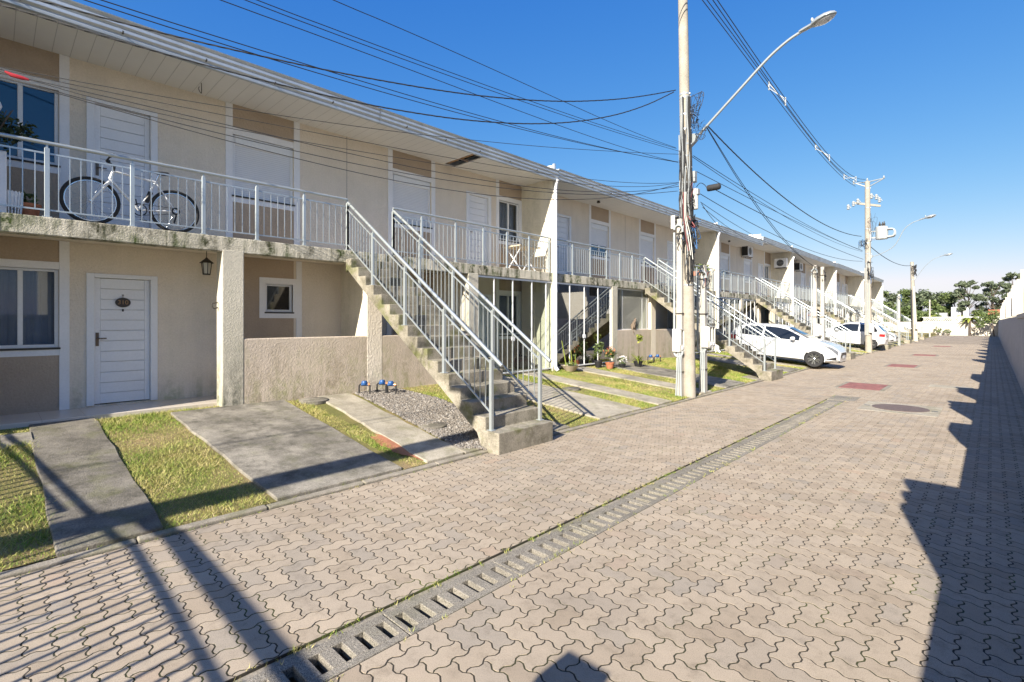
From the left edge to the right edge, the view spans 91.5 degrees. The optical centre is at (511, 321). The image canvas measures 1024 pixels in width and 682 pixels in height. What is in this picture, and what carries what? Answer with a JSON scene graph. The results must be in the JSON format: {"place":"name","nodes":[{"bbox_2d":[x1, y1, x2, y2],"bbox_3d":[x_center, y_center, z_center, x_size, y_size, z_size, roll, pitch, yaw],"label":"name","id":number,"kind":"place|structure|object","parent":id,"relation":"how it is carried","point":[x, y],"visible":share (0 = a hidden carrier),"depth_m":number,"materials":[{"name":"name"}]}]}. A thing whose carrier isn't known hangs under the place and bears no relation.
{"place":"outdoors","nodes":[
{"label":"outdoors","id":0,"kind":"place"},
{"bbox_2d":[0,432,32,447],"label":"path","id":1,"kind":"structure","parent":0,"point":[7,439],"depth_m":5.93,"materials":[{"name":"concrete"}]},
{"bbox_2d":[29,418,162,558],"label":"path","id":2,"kind":"structure","parent":0,"point":[94,495],"depth_m":4.75,"materials":[{"name":"concrete"}]},
{"bbox_2d":[170,400,401,502],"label":"driveway","id":3,"kind":"structure","parent":0,"point":[278,450],"depth_m":6.26,"materials":[{"name":"concrete"}]},
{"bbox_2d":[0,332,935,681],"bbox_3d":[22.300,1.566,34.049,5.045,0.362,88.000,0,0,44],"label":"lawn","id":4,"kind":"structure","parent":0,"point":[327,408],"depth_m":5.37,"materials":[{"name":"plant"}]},
{"bbox_2d":[299,397,328,404],"bbox_3d":[-3.496,1.399,8.800,0.500,0.062,0.500,0,0,44],"label":"inspection cover","id":5,"kind":"object","parent":4,"relation":"on","point":[316,400],"visible":0.9,"depth_m":8.66,"materials":[{"name":"concrete"}]},
{"bbox_2d":[318,393,462,465],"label":"path","id":6,"kind":"structure","parent":4,"relation":"on","point":[424,446],"depth_m":7.36,"materials":[{"name":"concrete"}]},
{"bbox_2d":[370,434,422,460],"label":"bare soil","id":7,"kind":"structure","parent":4,"relation":"on","point":[391,444],"depth_m":6.65,"materials":[{"name":"red soil"}]},
{"bbox_2d":[354,387,486,449],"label":"gravel","id":8,"kind":"structure","parent":4,"relation":"on","point":[415,408],"depth_m":8.44,"materials":[{"name":"grey gravel"}]},
{"bbox_2d":[418,422,446,429],"bbox_3d":[-1.233,1.621,7.734,0.440,0.057,0.440,0,0,44],"label":"inspection cover","id":9,"kind":"object","parent":8,"relation":"on","point":[437,425],"visible":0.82,"depth_m":7.64,"materials":[{"name":"concrete"}]},
{"bbox_2d":[346,202,552,454],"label":"concrete staircase","id":10,"kind":"structure","parent":4,"relation":"on","point":[498,413],"depth_m":7.93,"materials":[{"name":"grey paint"}]},
{"bbox_2d":[446,420,568,454],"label":"path","id":11,"kind":"structure","parent":4,"relation":"on","point":[557,426],"depth_m":6.95,"materials":[{"name":"concrete"}]},
{"bbox_2d":[561,343,579,371],"bbox_3d":[1.648,0.976,14.120,0.540,0.872,0.540,0,0,44],"label":"plant bowl","id":12,"kind":"object","parent":4,"relation":"on","point":[570,367],"visible":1,"depth_m":14.07,"materials":[{"name":"beige ceramic"}]},
{"bbox_2d":[593,340,604,367],"bbox_3d":[2.639,0.989,15.174,0.330,0.844,0.382,0,0,44],"label":"flower pot","id":13,"kind":"object","parent":4,"relation":"on","point":[598,363],"visible":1,"depth_m":15.12,"materials":[{"name":"black plastic"}]},
{"bbox_2d":[603,346,616,368],"bbox_3d":[2.997,1.092,15.101,0.385,0.692,0.505,0,0,44],"label":"flower pot","id":14,"kind":"object","parent":4,"relation":"on","point":[610,354],"visible":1,"depth_m":15.02,"materials":[{"name":"ceramic"}]},
{"bbox_2d":[672,219,684,400],"bbox_3d":[3.917,-0.250,11.580,0.284,4.250,0.336,0,0,44],"label":"meter post","id":15,"kind":"object","parent":4,"relation":"on","point":[678,340],"visible":0.88,"depth_m":11.53,"materials":[{"name":"white concrete"}]},
{"bbox_2d":[697,265,714,391],"bbox_3d":[4.716,0.250,12.171,0.367,3.250,0.336,0,0,44],"label":"meter post","id":16,"kind":"object","parent":4,"relation":"on","point":[707,336],"visible":0.97,"depth_m":12.15,"materials":[{"name":"white concrete"}]},
{"bbox_2d":[645,257,782,380],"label":"concrete staircase","id":17,"kind":"structure","parent":4,"relation":"on","point":[762,368],"depth_m":15.90,"materials":[{"name":"grey paint"}]},
{"bbox_2d":[754,278,855,359],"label":"concrete staircase","id":18,"kind":"structure","parent":4,"relation":"on","point":[780,313],"depth_m":25.01,"materials":[{"name":"grey paint"}]},
{"bbox_2d":[811,265,821,337],"bbox_3d":[12.341,-0.200,20.252,0.337,4.150,0.357,0,0,44],"label":"meter post","id":19,"kind":"object","parent":4,"relation":"on","point":[817,330],"visible":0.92,"depth_m":20.21,"materials":[{"name":"white concrete"}]},
{"bbox_2d":[820,267,826,339],"bbox_3d":[12.668,-0.175,20.319,0.228,4.100,0.237,0,0,44],"label":"meter post","id":20,"kind":"object","parent":4,"relation":"on","point":[823,280],"visible":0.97,"depth_m":20.31,"materials":[{"name":"white concrete"}]},
{"bbox_2d":[817,289,890,349],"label":"concrete staircase","id":21,"kind":"structure","parent":4,"relation":"on","point":[831,314],"depth_m":33.54,"materials":[{"name":"grey paint"}]},
{"bbox_2d":[848,295,911,343],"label":"concrete staircase","id":22,"kind":"structure","parent":4,"relation":"on","point":[905,339],"depth_m":41.44,"materials":[{"name":"grey paint"}]},
{"bbox_2d":[883,291,897,310],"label":"tree","id":23,"kind":"object","parent":4,"relation":"on","point":[891,297],"visible":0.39,"depth_m":88.62,"materials":[{"name":"green plant"}]},
{"bbox_2d":[872,299,924,339],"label":"concrete staircase","id":24,"kind":"structure","parent":4,"relation":"on","point":[921,337],"depth_m":49.97,"materials":[{"name":"grey paint"}]},
{"bbox_2d":[894,288,920,310],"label":"tree","id":25,"kind":"object","parent":4,"relation":"on","point":[905,294],"visible":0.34,"depth_m":85.48,"materials":[{"name":"green plant"}]},
{"bbox_2d":[895,305,919,321],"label":"tree","id":26,"kind":"object","parent":4,"relation":"on","point":[904,311],"visible":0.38,"depth_m":74.34,"materials":[{"name":"green plant"}]},
{"bbox_2d":[916,291,947,310],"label":"tree","id":27,"kind":"object","parent":4,"relation":"on","point":[929,296],"visible":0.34,"depth_m":82.93,"materials":[{"name":"green plant"}]},
{"bbox_2d":[922,291,955,320],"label":"tree","id":28,"kind":"object","parent":4,"relation":"on","point":[938,307],"visible":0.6,"depth_m":79.03,"materials":[{"name":"green plant"}]},
{"bbox_2d":[951,307,968,320],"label":"house","id":29,"kind":"structure","parent":4,"relation":"on","point":[954,311],"depth_m":76.07,"materials":[{"name":"grey paint"}]},
{"bbox_2d":[949,280,987,317],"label":"tree","id":30,"kind":"object","parent":4,"relation":"on","point":[979,297],"visible":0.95,"depth_m":75.58,"materials":[{"name":"green plant"}]},
{"bbox_2d":[971,281,1004,311],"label":"tree","id":31,"kind":"object","parent":4,"relation":"on","point":[991,291],"visible":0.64,"depth_m":77.80,"materials":[{"name":"green plant"}]},
{"bbox_2d":[995,272,1019,308],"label":"tree","id":32,"kind":"object","parent":4,"relation":"on","point":[1006,287],"visible":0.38,"depth_m":70.81,"materials":[{"name":"green plant"}]},
{"bbox_2d":[0,335,1023,681],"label":"road","id":33,"kind":"structure","parent":0,"point":[982,361],"depth_m":3.67,"materials":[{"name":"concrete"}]},
{"bbox_2d":[0,335,937,579],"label":"kerb","id":34,"kind":"structure","parent":33,"relation":"on","point":[115,546],"depth_m":4.67,"materials":[{"name":"concrete"}]},
{"bbox_2d":[234,400,826,681],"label":"drain trough","id":35,"kind":"object","parent":33,"relation":"in","point":[318,667],"visible":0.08,"depth_m":3.37,"materials":[{"name":"concrete"}]},
{"bbox_2d":[242,400,843,681],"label":"drain channel","id":36,"kind":"object","parent":35,"relation":"on","point":[419,613],"visible":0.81,"depth_m":3.43,"materials":[{"name":"concrete"}]},
{"bbox_2d":[671,0,836,398],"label":"utility pole","id":37,"kind":"object","parent":33,"relation":"on","point":[688,192],"visible":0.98,"depth_m":11.52,"materials":[{"name":"concrete"}]},
{"bbox_2d":[84,0,677,162],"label":"overhead cable","id":38,"kind":"object","parent":37,"relation":"attached to","point":[330,76],"visible":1,"depth_m":5.29,"materials":[{"name":"black plastic"}]},
{"bbox_2d":[101,0,676,161],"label":"overhead cable","id":39,"kind":"object","parent":37,"relation":"attached to","point":[333,72],"visible":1,"depth_m":5.32,"materials":[{"name":"black plastic"}]},
{"bbox_2d":[221,0,675,161],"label":"overhead cable","id":40,"kind":"object","parent":37,"relation":"attached to","point":[417,72],"visible":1,"depth_m":6.11,"materials":[{"name":"black plastic"}]},
{"bbox_2d":[245,0,676,150],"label":"overhead cable","id":41,"kind":"object","parent":37,"relation":"attached to","point":[434,70],"visible":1,"depth_m":6.31,"materials":[{"name":"black plastic"}]},
{"bbox_2d":[257,0,676,148],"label":"overhead cable","id":42,"kind":"object","parent":37,"relation":"attached to","point":[439,68],"visible":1,"depth_m":6.35,"materials":[{"name":"black plastic"}]},
{"bbox_2d":[333,0,675,147],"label":"overhead cable","id":43,"kind":"object","parent":37,"relation":"attached to","point":[482,64],"visible":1,"depth_m":6.93,"materials":[{"name":"black plastic"}]},
{"bbox_2d":[702,0,852,184],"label":"overhead cable","id":44,"kind":"object","parent":37,"relation":"attached to","point":[767,86],"visible":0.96,"depth_m":16.23,"materials":[{"name":"black plastic"}]},
{"bbox_2d":[708,126,860,236],"bbox_3d":[11.871,-4.481,19.702,0.032,0.819,20.344,0,0,44],"label":"overhead cable","id":45,"kind":"object","parent":37,"relation":"attached to","point":[765,181],"visible":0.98,"depth_m":15.22,"materials":[{"name":"black plastic"}]},
{"bbox_2d":[712,0,864,182],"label":"overhead cable","id":46,"kind":"object","parent":37,"relation":"attached to","point":[775,84],"visible":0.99,"depth_m":15.21,"materials":[{"name":"black plastic"}]},
{"bbox_2d":[827,395,860,401],"bbox_3d":[7.657,1.787,11.511,0.520,0.037,0.790,0,0,44],"label":"drain cover","id":47,"kind":"object","parent":33,"relation":"on","point":[842,398],"visible":0.71,"depth_m":11.45,"materials":[{"name":"concrete"}]},
{"bbox_2d":[833,382,892,390],"bbox_3d":[9.613,1.785,13.647,1.100,0.040,1.740,0,0,44],"label":"road cover","id":48,"kind":"object","parent":33,"relation":"on","point":[865,386],"visible":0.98,"depth_m":13.54,"materials":[{"name":"concrete"}]},
{"bbox_2d":[847,176,935,352],"bbox_3d":[20.804,-3.054,27.501,3.936,10.061,0.609,0,0,44],"label":"utility pole","id":49,"kind":"object","parent":33,"relation":"on","point":[869,325],"visible":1,"depth_m":28.10,"materials":[{"name":"concrete"}]},
{"bbox_2d":[869,221,895,240],"bbox_3d":[20.612,-5.040,27.765,1.185,1.030,0.600,0,0,44],"label":"transformer","id":50,"kind":"object","parent":49,"relation":"attached to","point":[881,232],"visible":1,"depth_m":27.59,"materials":[{"name":"metal"}]},
{"bbox_2d":[857,401,942,416],"bbox_3d":[7.923,1.782,10.187,1.260,0.047,1.430,0,0,44],"label":"manhole cover","id":51,"kind":"object","parent":33,"relation":"on","point":[929,411],"visible":0.91,"depth_m":10.08,"materials":[{"name":"concrete"}]},
{"bbox_2d":[897,294,903,345],"bbox_3d":[28.533,-0.075,36.672,0.397,3.900,0.340,0,0,44],"label":"meter post","id":52,"kind":"object","parent":33,"relation":"on","point":[900,327],"visible":0.99,"depth_m":36.65,"materials":[{"name":"white concrete"}]},
{"bbox_2d":[910,253,952,340],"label":"utility pole","id":53,"kind":"object","parent":33,"relation":"on","point":[915,325],"visible":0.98,"depth_m":44.44,"materials":[{"name":"concrete"}]},
{"bbox_2d":[975,309,999,335],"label":"tree","id":54,"kind":"object","parent":33,"relation":"on","point":[993,317],"visible":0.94,"depth_m":59.40,"materials":[{"name":"green plant"}]},
{"bbox_2d":[998,313,1023,393],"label":"boundary wall","id":55,"kind":"structure","parent":33,"relation":"on","point":[1011,334],"depth_m":16.30,"materials":[{"name":"grey paint"}]},
{"bbox_2d":[1013,270,1023,315],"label":"party wall","id":56,"kind":"structure","parent":33,"relation":"on","point":[1018,298],"depth_m":18.24,"materials":[{"name":"white paint"}]},
{"bbox_2d":[94,333,935,404],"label":"plot ground","id":57,"kind":"structure","parent":0,"point":[924,334],"depth_m":56.38,"materials":[{"name":"grey concrete"}]},
{"bbox_2d":[0,0,559,429],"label":"apartment building","id":58,"kind":"structure","parent":57,"relation":"on","point":[126,303],"depth_m":8.56,"materials":[{"name":"beige paint"}]},
{"bbox_2d":[7,190,23,213],"bbox_3d":[-6.513,-1.525,6.500,0.220,0.331,0.221,0,0,44],"label":"basket","id":59,"kind":"object","parent":58,"relation":"on","point":[16,198],"visible":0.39,"depth_m":6.46,"materials":[{"name":"white plastic"}]},
{"bbox_2d":[0,110,38,212],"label":"planter","id":60,"kind":"object","parent":58,"relation":"on","point":[19,129],"visible":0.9,"depth_m":6.32,"materials":[{"name":"plant"}]},
{"bbox_2d":[19,190,41,215],"bbox_3d":[-6.475,-1.553,6.684,0.260,0.386,0.260,0,0,44],"label":"flower pot","id":61,"kind":"object","parent":58,"relation":"on","point":[26,211],"visible":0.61,"depth_m":6.64,"materials":[{"name":"ceramic"}]},
{"bbox_2d":[0,267,60,350],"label":"window","id":62,"kind":"structure","parent":58,"relation":"in","point":[28,296],"depth_m":7.36,"materials":[{"name":"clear glass"}]},
{"bbox_2d":[0,78,60,167],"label":"window","id":63,"kind":"structure","parent":58,"relation":"in","point":[34,105],"depth_m":7.29,"materials":[{"name":"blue glass"}]},
{"bbox_2d":[86,273,157,405],"bbox_3d":[-6.375,0.278,8.142,0.422,2.055,0.910,0,0,44],"label":"door","id":64,"kind":"structure","parent":58,"relation":"in","point":[122,312],"depth_m":8.03,"materials":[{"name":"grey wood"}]},
{"bbox_2d":[86,96,157,228],"bbox_3d":[-6.262,-2.417,8.033,0.107,2.105,0.910,0,0,44],"label":"door","id":65,"kind":"structure","parent":58,"relation":"in","point":[108,130],"depth_m":8.02,"materials":[{"name":"grey"}]},
{"bbox_2d":[59,157,199,231],"bbox_3d":[-5.606,-1.869,7.403,0.463,1.017,1.668,0,0,44],"label":"bicycle","id":66,"kind":"object","parent":58,"relation":"on","point":[65,187],"visible":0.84,"depth_m":7.26,"materials":[{"name":"white metal"}]},
{"bbox_2d":[199,251,212,274],"bbox_3d":[-5.180,-0.997,8.463,0.230,0.415,0.199,0,0,44],"label":"lantern","id":67,"kind":"object","parent":58,"relation":"hanging from","point":[206,263],"visible":0.96,"depth_m":8.42,"materials":[{"name":"metal"}]},
{"bbox_2d":[232,135,294,205],"bbox_3d":[-4.761,-2.871,9.580,0.115,1.148,1.150,0,0,44],"label":"window","id":68,"kind":"structure","parent":58,"relation":"in","point":[249,163],"depth_m":9.59,"materials":[{"name":"metal"}]},
{"bbox_2d":[265,284,293,313],"bbox_3d":[-4.571,-0.441,9.778,0.115,0.568,0.560,0,0,44],"label":"window","id":69,"kind":"structure","parent":58,"relation":"in","point":[278,297],"depth_m":9.81,"materials":[{"name":"clear glass"}]},
{"bbox_2d":[1,67,663,153],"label":"overhead cable","id":70,"kind":"object","parent":58,"relation":"attached to","point":[299,118],"visible":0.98,"depth_m":7.53,"materials":[{"name":"black plastic"}]},
{"bbox_2d":[0,4,673,123],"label":"overhead cable","id":71,"kind":"object","parent":58,"relation":"attached to","point":[294,87],"visible":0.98,"depth_m":7.51,"materials":[{"name":"black plastic"}]},
{"bbox_2d":[0,76,674,194],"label":"overhead cable","id":72,"kind":"object","parent":58,"relation":"attached to","point":[312,154],"visible":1,"depth_m":7.64,"materials":[{"name":"black plastic"}]},
{"bbox_2d":[0,71,675,186],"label":"overhead cable","id":73,"kind":"object","parent":58,"relation":"attached to","point":[326,145],"visible":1,"depth_m":7.75,"materials":[{"name":"black plastic"}]},
{"bbox_2d":[0,77,677,199],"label":"overhead cable","id":74,"kind":"object","parent":58,"relation":"attached to","point":[310,161],"visible":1,"depth_m":7.63,"materials":[{"name":"black plastic"}]},
{"bbox_2d":[0,73,678,191],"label":"overhead cable","id":75,"kind":"object","parent":58,"relation":"attached to","point":[314,145],"visible":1,"depth_m":7.67,"materials":[{"name":"black plastic"}]},
{"bbox_2d":[0,69,678,183],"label":"overhead cable","id":76,"kind":"object","parent":58,"relation":"attached to","point":[302,130],"visible":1,"depth_m":7.56,"materials":[{"name":"black plastic"}]},
{"bbox_2d":[35,0,675,101],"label":"overhead cable","id":77,"kind":"object","parent":58,"relation":"attached to","point":[321,68],"visible":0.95,"depth_m":7.72,"materials":[{"name":"black plastic"}]},
{"bbox_2d":[393,174,432,228],"bbox_3d":[-2.412,-2.871,12.024,0.115,1.148,1.150,0,0,44],"label":"window","id":78,"kind":"structure","parent":58,"relation":"in","point":[406,196],"depth_m":12.05,"materials":[{"name":"metal"}]},
{"bbox_2d":[466,191,490,265],"bbox_3d":[-0.924,-2.417,13.583,0.107,2.105,0.910,0,0,44],"label":"door","id":79,"kind":"structure","parent":58,"relation":"in","point":[478,209],"depth_m":13.60,"materials":[{"name":"grey"}]},
{"bbox_2d":[478,294,490,356],"bbox_3d":[-1.038,0.278,13.692,0.422,2.055,0.910,0,0,44],"label":"door","id":80,"kind":"structure","parent":58,"relation":"in","point":[488,296],"depth_m":13.80,"materials":[{"name":"grey"}]},
{"bbox_2d":[476,196,518,242],"bbox_3d":[-0.295,-2.835,14.615,0.655,1.820,1.420,0,0,44],"label":"window","id":81,"kind":"structure","parent":58,"relation":"in","point":[506,211],"depth_m":14.56,"materials":[{"name":"clear glass"}]},
{"bbox_2d":[499,294,518,335],"bbox_3d":[-0.152,-0.181,14.477,0.259,1.188,0.860,0,0,44],"label":"window","id":82,"kind":"structure","parent":58,"relation":"in","point":[505,301],"depth_m":14.56,"materials":[{"name":"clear glass"}]},
{"bbox_2d":[502,244,539,270],"bbox_3d":[0.260,-1.707,13.832,0.700,0.706,0.800,0,0,44],"label":"folding table","id":83,"kind":"object","parent":58,"relation":"on","point":[523,247],"visible":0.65,"depth_m":13.73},
{"bbox_2d":[548,163,720,367],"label":"apartment building","id":84,"kind":"structure","parent":57,"relation":"on","point":[606,246],"depth_m":17.25,"materials":[{"name":"beige paint"}]},
{"bbox_2d":[557,213,570,274],"bbox_3d":[1.613,-2.417,16.221,0.107,2.105,0.910,0,0,44],"label":"door","id":85,"kind":"structure","parent":84,"relation":"in","point":[563,224],"depth_m":16.36,"materials":[{"name":"grey"}]},
{"bbox_2d":[591,223,607,257],"bbox_3d":[3.113,-2.871,17.768,0.115,1.148,1.150,0,0,44],"label":"window","id":86,"kind":"structure","parent":84,"relation":"in","point":[599,233],"depth_m":17.78,"materials":[{"name":"metal"}]},
{"bbox_2d":[641,235,654,265],"bbox_3d":[5.463,-2.871,20.212,0.115,1.148,1.150,0,0,44],"label":"window","id":87,"kind":"structure","parent":84,"relation":"in","point":[646,242],"depth_m":20.30,"materials":[{"name":"metal"}]},
{"bbox_2d":[667,241,676,285],"bbox_3d":[6.950,-2.417,21.771,0.107,2.105,0.910,0,0,44],"label":"door","id":88,"kind":"structure","parent":84,"relation":"in","point":[669,246],"depth_m":21.75,"materials":[{"name":"grey"}]},
{"bbox_2d":[715,222,794,350],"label":"apartment building","id":89,"kind":"structure","parent":57,"relation":"on","point":[739,273],"depth_m":27.22,"materials":[{"name":"beige paint"}]},
{"bbox_2d":[721,255,727,277],"bbox_3d":[11.112,-2.871,26.086,0.115,1.148,1.150,0,0,44],"label":"window","id":90,"kind":"structure","parent":89,"relation":"in","point":[724,259],"depth_m":26.16,"materials":[{"name":"metal"}]},
{"bbox_2d":[758,263,762,295],"bbox_3d":[14.949,-2.417,30.089,0.107,2.105,0.910,0,0,44],"label":"door","id":91,"kind":"structure","parent":89,"relation":"in","point":[760,266],"depth_m":30.21,"materials":[{"name":"grey"}]},
{"bbox_2d":[774,258,787,268],"bbox_3d":[16.655,-3.590,30.880,0.700,0.590,0.435,0,0,44],"label":"air conditioner","id":92,"kind":"object","parent":89,"relation":"attached to","point":[779,263],"visible":1,"depth_m":30.70,"materials":[{"name":"white plastic"}]},
{"bbox_2d":[791,245,836,329],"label":"apartment building","id":93,"kind":"structure","parent":57,"relation":"on","point":[802,286],"depth_m":36.51,"materials":[{"name":"beige paint"}]},
{"bbox_2d":[834,261,863,322],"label":"apartment building","id":94,"kind":"structure","parent":57,"relation":"on","point":[849,281],"depth_m":45.95,"materials":[{"name":"beige paint"}]},
{"bbox_2d":[862,271,883,323],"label":"apartment building","id":95,"kind":"structure","parent":57,"relation":"on","point":[877,290],"depth_m":55.70,"materials":[{"name":"beige paint"}]},
{"bbox_2d":[883,317,997,335],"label":"end wall","id":96,"kind":"structure","parent":57,"relation":"on","point":[957,328],"depth_m":62.92,"materials":[{"name":"white paint"}]},
{"bbox_2d":[514,355,532,369],"bbox_3d":[0.329,1.128,13.939,0.350,0.385,0.445,0,0,44],"label":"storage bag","id":97,"kind":"object","parent":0,"point":[520,361],"visible":0.72,"depth_m":13.79,"materials":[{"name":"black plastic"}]},
{"bbox_2d":[72,0,1023,316],"label":"sky","id":98,"kind":"structure","parent":0,"point":[926,97],"materials":[{"name":"blue"}]},
{"bbox_2d":[503,375,640,421],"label":"driveway","id":99,"kind":"structure","parent":0,"point":[585,405],"depth_m":10.03,"materials":[{"name":"concrete"}]},
{"bbox_2d":[524,372,671,406],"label":"path","id":100,"kind":"structure","parent":0,"point":[620,392],"depth_m":11.60,"materials":[{"name":"concrete"}]},
{"bbox_2d":[576,366,711,394],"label":"path","id":101,"kind":"structure","parent":0,"point":[632,378],"depth_m":13.45,"materials":[{"name":"concrete"}]},
{"bbox_2d":[602,362,744,388],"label":"driveway","id":102,"kind":"structure","parent":0,"point":[671,373],"depth_m":14.63,"materials":[{"name":"concrete"}]},
{"bbox_2d":[630,334,648,366],"bbox_3d":[4.029,0.934,15.866,0.678,1.049,0.777,0,0,-6],"label":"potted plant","id":103,"kind":"object","parent":102,"relation":"on","point":[637,363],"visible":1,"depth_m":15.83,"materials":[{"name":"green plant"}]},
{"bbox_2d":[695,354,797,372],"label":"driveway","id":104,"kind":"structure","parent":0,"point":[740,363],"depth_m":18.75,"materials":[{"name":"concrete"}]},
{"bbox_2d":[707,353,809,367],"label":"path","id":105,"kind":"structure","parent":0,"point":[785,364],"depth_m":19.66,"materials":[{"name":"concrete"}]},
{"bbox_2d":[731,323,846,366],"bbox_3d":[10.934,0.880,19.938,3.968,1.644,2.050,0,0,44],"label":"parked car","id":106,"kind":"object","parent":105,"relation":"on","point":[807,348],"visible":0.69,"depth_m":19.08,"materials":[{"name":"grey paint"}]},
{"bbox_2d":[843,345,878,350],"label":"driveway","id":107,"kind":"structure","parent":0,"point":[859,348],"depth_m":30.62,"materials":[{"name":"concrete"}]},
{"bbox_2d":[826,322,888,348],"bbox_3d":[21.031,0.848,31.247,3.993,1.615,2.050,0,0,44],"label":"parked car","id":108,"kind":"object","parent":107,"relation":"on","point":[880,336],"visible":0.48,"depth_m":30.25,"materials":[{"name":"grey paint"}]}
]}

